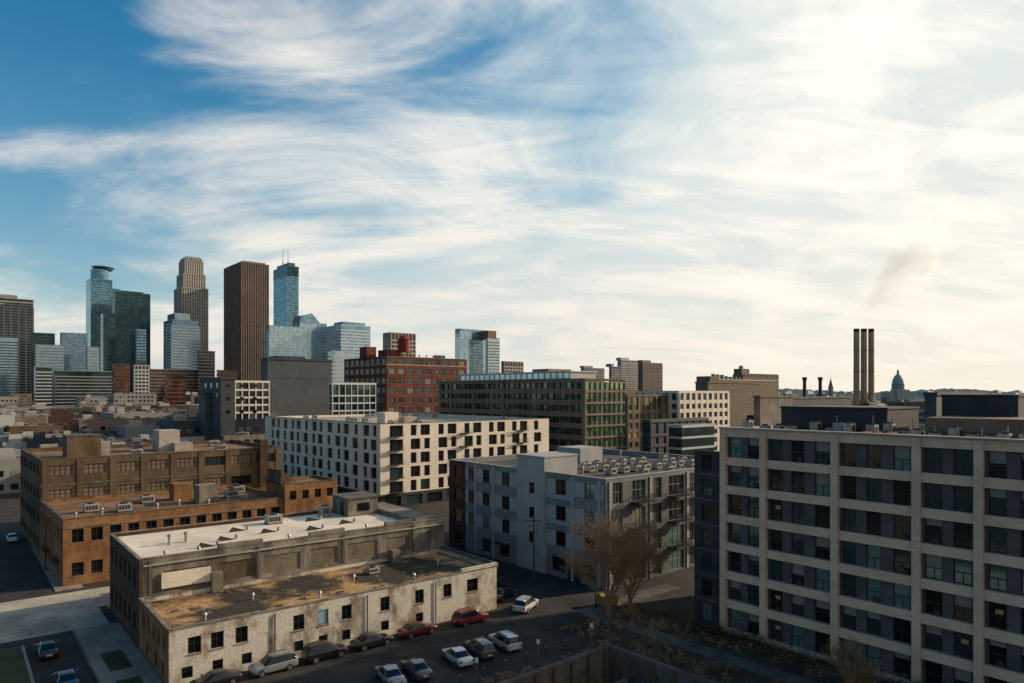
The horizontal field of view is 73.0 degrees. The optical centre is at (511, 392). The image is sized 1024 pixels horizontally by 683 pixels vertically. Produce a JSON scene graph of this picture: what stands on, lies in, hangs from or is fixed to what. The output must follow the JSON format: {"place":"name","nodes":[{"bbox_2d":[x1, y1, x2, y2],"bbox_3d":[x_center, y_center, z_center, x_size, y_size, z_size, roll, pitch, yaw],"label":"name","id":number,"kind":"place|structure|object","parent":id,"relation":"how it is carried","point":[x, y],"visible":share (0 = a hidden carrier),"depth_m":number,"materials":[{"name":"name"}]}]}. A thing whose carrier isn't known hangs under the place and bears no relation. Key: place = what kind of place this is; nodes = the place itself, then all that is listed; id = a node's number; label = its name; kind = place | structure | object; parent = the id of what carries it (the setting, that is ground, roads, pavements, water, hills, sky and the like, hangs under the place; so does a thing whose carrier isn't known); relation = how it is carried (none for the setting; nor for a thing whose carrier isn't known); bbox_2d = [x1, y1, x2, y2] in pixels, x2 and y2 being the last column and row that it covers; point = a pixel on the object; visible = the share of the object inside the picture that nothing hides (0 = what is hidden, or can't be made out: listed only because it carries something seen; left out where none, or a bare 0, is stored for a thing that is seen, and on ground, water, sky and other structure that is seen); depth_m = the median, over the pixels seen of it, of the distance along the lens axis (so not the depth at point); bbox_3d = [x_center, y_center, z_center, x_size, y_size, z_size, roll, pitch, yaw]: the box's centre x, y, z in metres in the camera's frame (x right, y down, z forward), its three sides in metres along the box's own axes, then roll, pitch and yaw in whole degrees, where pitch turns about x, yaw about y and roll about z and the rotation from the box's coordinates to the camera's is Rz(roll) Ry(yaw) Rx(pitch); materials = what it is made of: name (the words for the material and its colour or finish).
{"place":"outdoors","nodes":[
{"label":"outdoors","id":0,"kind":"place"},
{"bbox_2d":[0,294,33,393],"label":"striped office tower","id":1,"kind":"structure","parent":0,"point":[16,317],"depth_m":1080.01,"materials":[{"name":"concrete"}]},
{"bbox_2d":[33,366,51,405],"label":"downtown office building","id":2,"kind":"structure","parent":0,"point":[42,384],"depth_m":784.97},
{"bbox_2d":[30,332,54,400],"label":"downtown office building","id":3,"kind":"structure","parent":0,"point":[43,338],"depth_m":1004.27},
{"bbox_2d":[0,494,96,682],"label":"street","id":4,"kind":"structure","parent":0,"point":[21,576],"depth_m":97.02,"materials":[{"name":"asphalt"}]},
{"bbox_2d":[0,647,30,682],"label":"grass verge","id":5,"kind":"object","parent":4,"relation":"on","point":[13,668],"depth_m":70.17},
{"bbox_2d":[34,640,58,660],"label":"parked car","id":6,"kind":"object","parent":4,"relation":"on","point":[47,649],"visible":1,"depth_m":72.69,"materials":[{"name":"blue paint"}]},
{"bbox_2d":[51,668,79,682],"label":"parked car","id":7,"kind":"object","parent":4,"relation":"on","point":[67,676],"visible":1,"depth_m":65.31,"materials":[{"name":"blue paint"}]},
{"bbox_2d":[0,607,108,642],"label":"cross street","id":8,"kind":"structure","parent":0,"point":[16,630],"depth_m":83.60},
{"bbox_2d":[0,586,109,622],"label":"cross street","id":9,"kind":"structure","parent":0,"point":[46,605],"depth_m":91.51,"materials":[{"name":"concrete"}]},
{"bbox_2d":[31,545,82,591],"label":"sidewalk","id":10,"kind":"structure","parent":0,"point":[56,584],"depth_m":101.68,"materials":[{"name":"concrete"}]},
{"bbox_2d":[86,265,119,370],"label":"crowned glass skyscraper","id":11,"kind":"structure","parent":0,"point":[100,289],"depth_m":1088.65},
{"bbox_2d":[100,313,115,370],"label":"dark glass office annex","id":12,"kind":"object","parent":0,"point":[108,340],"visible":0.56,"depth_m":990.17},
{"bbox_2d":[73,622,162,682],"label":"sidewalk","id":13,"kind":"structure","parent":0,"point":[95,642],"depth_m":74.57,"materials":[{"name":"concrete"}]},
{"bbox_2d":[112,364,129,393],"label":"downtown office building","id":14,"kind":"structure","parent":0,"point":[120,378],"depth_m":764.70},
{"bbox_2d":[164,373,185,404],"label":"downtown office building","id":15,"kind":"structure","parent":0,"point":[174,388],"depth_m":645.13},
{"bbox_2d":[40,468,337,585],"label":"orange brick building","id":16,"kind":"structure","parent":0,"point":[79,529],"depth_m":113.31,"materials":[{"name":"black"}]},
{"bbox_2d":[260,356,332,415],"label":"blank slate office building","id":17,"kind":"structure","parent":0,"point":[299,385],"depth_m":327.63,"materials":[{"name":"concrete"}]},
{"bbox_2d":[325,322,370,359],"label":"white striped office building","id":18,"kind":"structure","parent":0,"point":[347,336],"depth_m":904.50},
{"bbox_2d":[328,382,375,414],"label":"glass grid office building","id":19,"kind":"structure","parent":0,"point":[352,398],"depth_m":306.26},
{"bbox_2d":[344,347,466,413],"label":"red brick warehouse building","id":20,"kind":"structure","parent":0,"point":[404,384],"depth_m":384.02,"materials":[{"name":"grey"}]},
{"bbox_2d":[397,335,410,356],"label":"rooftop water tower","id":21,"kind":"structure","parent":20,"relation":"on","point":[403,343],"depth_m":382.23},
{"bbox_2d":[265,412,548,506],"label":"white apartment building","id":22,"kind":"structure","parent":0,"point":[398,459],"depth_m":180.51,"materials":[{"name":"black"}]},
{"bbox_2d":[3,404,890,682],"bbox_3d":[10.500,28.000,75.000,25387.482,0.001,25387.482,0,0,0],"label":"ground","id":23,"kind":"structure","parent":0,"point":[518,579],"depth_m":103.80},
{"bbox_2d":[0,412,14,432],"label":"lowrise shop building","id":24,"kind":"structure","parent":23,"relation":"on","point":[8,420],"depth_m":283.02,"materials":[{"name":"beige"}]},
{"bbox_2d":[0,337,17,396],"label":"downtown office building","id":25,"kind":"structure","parent":23,"relation":"on","point":[8,365],"depth_m":963.79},
{"bbox_2d":[0,452,19,493],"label":"lowrise shop building","id":26,"kind":"structure","parent":23,"relation":"on","point":[9,472],"depth_m":192.90,"materials":[{"name":"beige"}]},
{"bbox_2d":[2,434,26,448],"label":"lowrise office building","id":27,"kind":"structure","parent":23,"relation":"on","point":[14,441],"depth_m":256.54,"materials":[{"name":"grey"}]},
{"bbox_2d":[6,412,45,422],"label":"lowrise shop building","id":28,"kind":"structure","parent":23,"relation":"on","point":[31,419],"depth_m":298.70,"materials":[{"name":"grey"}]},
{"bbox_2d":[0,430,77,447],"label":"lowrise brick building","id":29,"kind":"structure","parent":23,"relation":"on","point":[4,437],"depth_m":266.09,"materials":[{"name":"black"}]},
{"bbox_2d":[6,422,77,434],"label":"lowrise shop building","id":30,"kind":"structure","parent":23,"relation":"on","point":[21,427],"depth_m":282.57,"materials":[{"name":"brown"}]},
{"bbox_2d":[34,344,63,400],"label":"downtown office building","id":31,"kind":"structure","parent":23,"relation":"on","point":[52,356],"depth_m":911.11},
{"bbox_2d":[26,411,80,422],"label":"lowrise shop building","id":32,"kind":"structure","parent":23,"relation":"on","point":[60,419],"depth_m":318.68,"materials":[{"name":"black"}]},
{"bbox_2d":[28,404,106,413],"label":"lowrise office building","id":33,"kind":"structure","parent":23,"relation":"on","point":[40,407],"depth_m":361.65,"materials":[{"name":"concrete"}]},
{"bbox_2d":[25,431,115,447],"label":"lowrise office building","id":34,"kind":"structure","parent":23,"relation":"on","point":[37,439],"depth_m":257.43,"materials":[{"name":"stone"}]},
{"bbox_2d":[60,332,87,370],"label":"downtown office building","id":35,"kind":"structure","parent":23,"relation":"on","point":[75,345],"depth_m":990.37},
{"bbox_2d":[53,370,111,406],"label":"downtown office building","id":36,"kind":"structure","parent":23,"relation":"on","point":[69,386],"depth_m":835.02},
{"bbox_2d":[86,347,99,370],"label":"downtown office building","id":37,"kind":"structure","parent":23,"relation":"on","point":[92,358],"depth_m":904.19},
{"bbox_2d":[58,437,152,446],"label":"lowrise office building","id":38,"kind":"structure","parent":23,"relation":"on","point":[119,439],"depth_m":229.97,"materials":[{"name":"stone"}]},
{"bbox_2d":[71,414,155,431],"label":"lowrise warehouse","id":39,"kind":"structure","parent":23,"relation":"on","point":[87,421],"depth_m":294.63,"materials":[{"name":"grey"}]},
{"bbox_2d":[100,649,132,671],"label":"grass verge","id":40,"kind":"object","parent":23,"relation":"on","point":[116,660],"depth_m":71.96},
{"bbox_2d":[111,290,149,391],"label":"dark glass office tower","id":41,"kind":"structure","parent":23,"relation":"on","point":[130,310],"depth_m":1013.15,"materials":[{"name":"glass"}]},
{"bbox_2d":[108,393,156,404],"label":"lowrise brick building","id":42,"kind":"structure","parent":23,"relation":"on","point":[121,398],"depth_m":656.43,"materials":[{"name":"beige"}]},
{"bbox_2d":[111,420,160,436],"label":"lowrise brick building","id":43,"kind":"structure","parent":23,"relation":"on","point":[133,428],"depth_m":280.39,"materials":[{"name":"black"}]},
{"bbox_2d":[133,365,148,393],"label":"office building","id":44,"kind":"structure","parent":23,"relation":"on","point":[140,379],"depth_m":703.56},
{"bbox_2d":[135,328,146,364],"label":"downtown office building","id":45,"kind":"structure","parent":23,"relation":"on","point":[140,346],"depth_m":933.70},
{"bbox_2d":[101,407,181,418],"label":"lowrise shop building","id":46,"kind":"structure","parent":23,"relation":"on","point":[122,413],"depth_m":318.19,"materials":[{"name":"grey"}]},
{"bbox_2d":[20,429,280,555],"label":"yellow brick factory building","id":47,"kind":"structure","parent":23,"relation":"on","point":[75,465],"depth_m":130.84,"materials":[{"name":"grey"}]},
{"bbox_2d":[149,369,196,400],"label":"downtown office building","id":48,"kind":"structure","parent":23,"relation":"on","point":[156,381],"depth_m":811.26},
{"bbox_2d":[163,313,199,369],"bbox_3d":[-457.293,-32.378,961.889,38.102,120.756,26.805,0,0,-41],"label":"pale banded office building","id":49,"kind":"structure","parent":23,"relation":"on","point":[182,345],"depth_m":951.15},
{"bbox_2d":[174,256,207,350],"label":"art deco setback skyscraper","id":50,"kind":"structure","parent":23,"relation":"on","point":[191,294],"depth_m":1076.38,"materials":[{"name":"stone"}]},
{"bbox_2d":[197,393,209,440],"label":"slate lowrise building","id":51,"kind":"structure","parent":23,"relation":"on","point":[204,414],"depth_m":271.08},
{"bbox_2d":[197,351,214,391],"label":"downtown office building","id":52,"kind":"structure","parent":23,"relation":"on","point":[205,364],"depth_m":834.47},
{"bbox_2d":[157,415,264,436],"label":"lowrise office building","id":53,"kind":"structure","parent":23,"relation":"on","point":[184,424],"depth_m":280.91,"materials":[{"name":"brick"}]},
{"bbox_2d":[200,377,256,439],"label":"slate clad building","id":54,"kind":"structure","parent":23,"relation":"on","point":[221,390],"depth_m":264.80,"materials":[{"name":"black"}]},
{"bbox_2d":[221,431,264,442],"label":"lowrise brick building","id":55,"kind":"structure","parent":23,"relation":"on","point":[248,436],"depth_m":266.96,"materials":[{"name":"beige"}]},
{"bbox_2d":[224,261,268,380],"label":"brown striped skyscraper","id":56,"kind":"structure","parent":23,"relation":"on","point":[246,303],"depth_m":967.41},
{"bbox_2d":[235,380,269,418],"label":"white grid parking garage","id":57,"kind":"structure","parent":23,"relation":"on","point":[248,392],"depth_m":294.75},
{"bbox_2d":[273,261,298,326],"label":"blue glass skyscraper","id":58,"kind":"structure","parent":23,"relation":"on","point":[285,294],"depth_m":1100.37,"materials":[{"name":"glass"}]},
{"bbox_2d":[266,325,307,358],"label":"pale glass midrise","id":59,"kind":"structure","parent":23,"relation":"on","point":[286,341],"depth_m":874.60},
{"bbox_2d":[109,491,497,682],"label":"whitewashed warehouse building","id":60,"kind":"structure","parent":23,"relation":"on","point":[189,602],"depth_m":82.32,"materials":[{"name":"beige"}]},
{"bbox_2d":[292,313,326,359],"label":"slant top glass building","id":61,"kind":"structure","parent":23,"relation":"on","point":[316,336],"depth_m":913.28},
{"bbox_2d":[327,350,355,382],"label":"grey office midrise","id":62,"kind":"structure","parent":23,"relation":"on","point":[337,357],"depth_m":705.24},
{"bbox_2d":[383,332,415,356],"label":"beige grid midrise","id":63,"kind":"structure","parent":23,"relation":"on","point":[390,341],"depth_m":646.88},
{"bbox_2d":[455,328,486,373],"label":"teal mirror office tower","id":64,"kind":"structure","parent":23,"relation":"on","point":[470,345],"depth_m":912.55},
{"bbox_2d":[441,634,583,682],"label":"guard fence","id":65,"kind":"object","parent":23,"relation":"on","point":[516,660],"visible":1,"depth_m":70.13,"materials":[{"name":"metal"}]},
{"bbox_2d":[501,361,523,372],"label":"beige midrise","id":66,"kind":"structure","parent":23,"relation":"on","point":[511,366],"depth_m":807.32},
{"bbox_2d":[438,369,625,450],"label":"brown ribbon window office building","id":67,"kind":"structure","parent":23,"relation":"on","point":[575,407],"depth_m":222.08,"materials":[{"name":"grey"}]},
{"bbox_2d":[449,445,693,589],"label":"grey apartment building","id":68,"kind":"structure","parent":23,"relation":"on","point":[495,502],"depth_m":109.71,"materials":[{"name":"grey"}]},
{"bbox_2d":[483,618,683,682],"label":"planting bed","id":69,"kind":"object","parent":23,"relation":"on","point":[611,640],"visible":0.5,"depth_m":76.66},
{"bbox_2d":[481,609,739,682],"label":"shrubs","id":70,"kind":"object","parent":69,"relation":"on","point":[666,653],"visible":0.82,"depth_m":76.59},
{"bbox_2d":[625,389,667,450],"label":"building","id":71,"kind":"structure","parent":23,"relation":"on","point":[639,408],"depth_m":254.25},
{"bbox_2d":[711,374,777,394],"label":"tan industrial building","id":72,"kind":"structure","parent":23,"relation":"on","point":[768,387],"depth_m":564.08,"materials":[{"name":"concrete"}]},
{"bbox_2d":[618,621,896,682],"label":"planting bed","id":73,"kind":"object","parent":23,"relation":"on","point":[793,665],"visible":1,"depth_m":72.64,"materials":[{"name":"soil"}]},
{"bbox_2d":[472,601,901,682],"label":"shrubs","id":74,"kind":"object","parent":73,"relation":"on","point":[657,625],"visible":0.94,"depth_m":76.01,"materials":[{"name":"brown plant"}]},
{"bbox_2d":[621,596,927,682],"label":"shrubs","id":75,"kind":"object","parent":73,"relation":"on","point":[719,628],"visible":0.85,"depth_m":78.57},
{"bbox_2d":[819,635,897,682],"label":"bare tree","id":76,"kind":"object","parent":73,"relation":"on","point":[846,672],"visible":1,"depth_m":61.48,"materials":[{"name":"brown plant"}]},
{"bbox_2d":[853,329,859,405],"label":"power plant smokestack","id":77,"kind":"object","parent":23,"relation":"on","point":[856,371],"visible":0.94,"depth_m":1056.82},
{"bbox_2d":[694,394,1023,682],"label":"beige frame apartment building","id":78,"kind":"structure","parent":23,"relation":"on","point":[893,536],"depth_m":69.61,"materials":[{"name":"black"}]},
{"bbox_2d":[860,329,866,401],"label":"power plant smokestack","id":79,"kind":"object","parent":23,"relation":"on","point":[863,350],"visible":0.91,"depth_m":1056.25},
{"bbox_2d":[868,329,874,400],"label":"power plant smokestack","id":80,"kind":"object","parent":23,"relation":"on","point":[871,350],"visible":0.87,"depth_m":1056.52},
{"bbox_2d":[881,370,914,400],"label":"domed basilica","id":81,"kind":"structure","parent":23,"relation":"on","point":[898,392],"depth_m":1782.00,"materials":[{"name":"grey stone"}]},
{"bbox_2d":[779,388,1023,400],"bbox_3d":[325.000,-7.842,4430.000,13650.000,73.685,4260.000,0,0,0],"label":"distant trees","id":82,"kind":"object","parent":23,"relation":"on","point":[877,396],"visible":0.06,"depth_m":4200.00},
{"bbox_2d":[237,587,693,682],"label":"parking lot","id":83,"kind":"structure","parent":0,"point":[352,665],"depth_m":72.93,"materials":[{"name":"asphalt"}]},
{"bbox_2d":[188,667,241,682],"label":"parked car","id":84,"kind":"object","parent":83,"relation":"on","point":[222,675],"visible":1,"depth_m":65.78,"materials":[{"name":"black paint"}]},
{"bbox_2d":[248,649,297,677],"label":"parked suv","id":85,"kind":"object","parent":83,"relation":"on","point":[281,659],"visible":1,"depth_m":69.11,"materials":[{"name":"grey paint"}]},
{"bbox_2d":[301,639,347,663],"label":"parked suv","id":86,"kind":"object","parent":83,"relation":"on","point":[315,652],"visible":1,"depth_m":72.14,"materials":[{"name":"black paint"}]},
{"bbox_2d":[350,631,392,651],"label":"parked car","id":87,"kind":"object","parent":83,"relation":"on","point":[363,642],"visible":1,"depth_m":75.73,"materials":[{"name":"grey paint"}]},
{"bbox_2d":[375,664,405,682],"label":"parked car","id":88,"kind":"object","parent":83,"relation":"on","point":[390,673],"visible":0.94,"depth_m":66.29,"materials":[{"name":"grey paint"}]},
{"bbox_2d":[401,658,432,681],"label":"parked car","id":89,"kind":"object","parent":83,"relation":"on","point":[417,668],"visible":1,"depth_m":67.68,"materials":[{"name":"grey paint"}]},
{"bbox_2d":[397,621,436,638],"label":"parked car","id":90,"kind":"object","parent":83,"relation":"on","point":[410,630],"visible":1,"depth_m":79.35,"materials":[{"name":"red paint"}]},
{"bbox_2d":[442,646,473,667],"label":"parked car","id":91,"kind":"object","parent":83,"relation":"on","point":[459,656],"visible":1,"depth_m":70.93,"materials":[{"name":"grey paint"}]},
{"bbox_2d":[451,606,488,626],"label":"parked suv","id":92,"kind":"object","parent":83,"relation":"on","point":[465,617],"visible":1,"depth_m":83.32,"materials":[{"name":"red paint"}]},
{"bbox_2d":[463,636,496,660],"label":"parked suv","id":93,"kind":"object","parent":83,"relation":"on","point":[483,647],"visible":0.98,"depth_m":72.62,"materials":[{"name":"grey paint"}]},
{"bbox_2d":[488,629,521,652],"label":"parked suv","id":94,"kind":"object","parent":83,"relation":"on","point":[507,640],"visible":0.94,"depth_m":74.80,"materials":[{"name":"grey paint"}]},
{"bbox_2d":[512,595,538,613],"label":"parked suv","id":95,"kind":"object","parent":83,"relation":"on","point":[525,603],"visible":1,"depth_m":87.85,"materials":[{"name":"grey paint"}]},
{"bbox_2d":[555,603,672,642],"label":"planting bed","id":96,"kind":"object","parent":83,"relation":"on","point":[593,638],"visible":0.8,"depth_m":83.25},
{"bbox_2d":[560,501,673,617],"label":"autumn tree","id":97,"kind":"object","parent":96,"relation":"on","point":[612,556],"visible":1,"depth_m":84.90,"materials":[{"name":"brown plant"}]},
{"bbox_2d":[585,516,674,610],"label":"autumn tree","id":98,"kind":"object","parent":96,"relation":"on","point":[648,557],"visible":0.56,"depth_m":87.81,"materials":[{"name":"brown plant"}]},
{"bbox_2d":[480,330,499,373],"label":"brown office annex","id":99,"kind":"object","parent":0,"point":[492,353],"visible":0.52,"depth_m":911.25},
{"bbox_2d":[0,0,1023,392],"label":"sky","id":100,"kind":"structure","parent":0,"point":[694,188],"materials":[{"name":"blue"}]},
{"bbox_2d":[379,566,693,656],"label":"access road","id":101,"kind":"structure","parent":0,"point":[504,614],"depth_m":86.96,"materials":[{"name":"asphalt"}]},
{"bbox_2d":[616,358,637,390],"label":"distant apartment tower","id":102,"kind":"structure","parent":0,"point":[628,370],"depth_m":1011.94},
{"bbox_2d":[637,360,662,390],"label":"distant apartment tower","id":103,"kind":"structure","parent":0,"point":[650,376],"depth_m":991.25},
{"bbox_2d":[642,417,715,455],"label":"dark lowrise building","id":104,"kind":"structure","parent":0,"point":[687,439],"depth_m":224.86,"materials":[{"name":"concrete"}]},
{"bbox_2d":[635,391,729,450],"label":"beige loft building","id":105,"kind":"structure","parent":0,"point":[713,406],"depth_m":272.72,"materials":[{"name":"concrete"}]},
{"bbox_2d":[572,584,818,682],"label":"path","id":106,"kind":"structure","parent":0,"point":[743,663],"depth_m":77.96,"materials":[{"name":"concrete"}]},
{"bbox_2d":[695,376,760,426],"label":"tan industrial building","id":107,"kind":"structure","parent":0,"point":[742,394],"depth_m":440.79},
{"bbox_2d":[733,366,778,394],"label":"industrial mill building","id":108,"kind":"structure","parent":0,"point":[742,373],"depth_m":653.27,"materials":[{"name":"concrete"}]},
{"bbox_2d":[753,395,793,425],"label":"grey industrial shed","id":109,"kind":"structure","parent":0,"point":[767,409],"depth_m":305.14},
{"bbox_2d":[793,396,852,405],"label":"dark flat roof building","id":110,"kind":"structure","parent":0,"point":[831,400],"depth_m":360.17,"materials":[{"name":"concrete"}]},
{"bbox_2d":[923,392,986,423],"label":"slate penthouse building","id":111,"kind":"structure","parent":0,"point":[932,404],"depth_m":191.50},
{"label":"pit floor","id":112,"kind":"structure","parent":0,"visible":0},
{"bbox_2d":[498,643,717,682],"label":"retaining wall","id":113,"kind":"structure","parent":112,"relation":"on","point":[608,663],"depth_m":71.61,"materials":[{"name":"grey concrete"}]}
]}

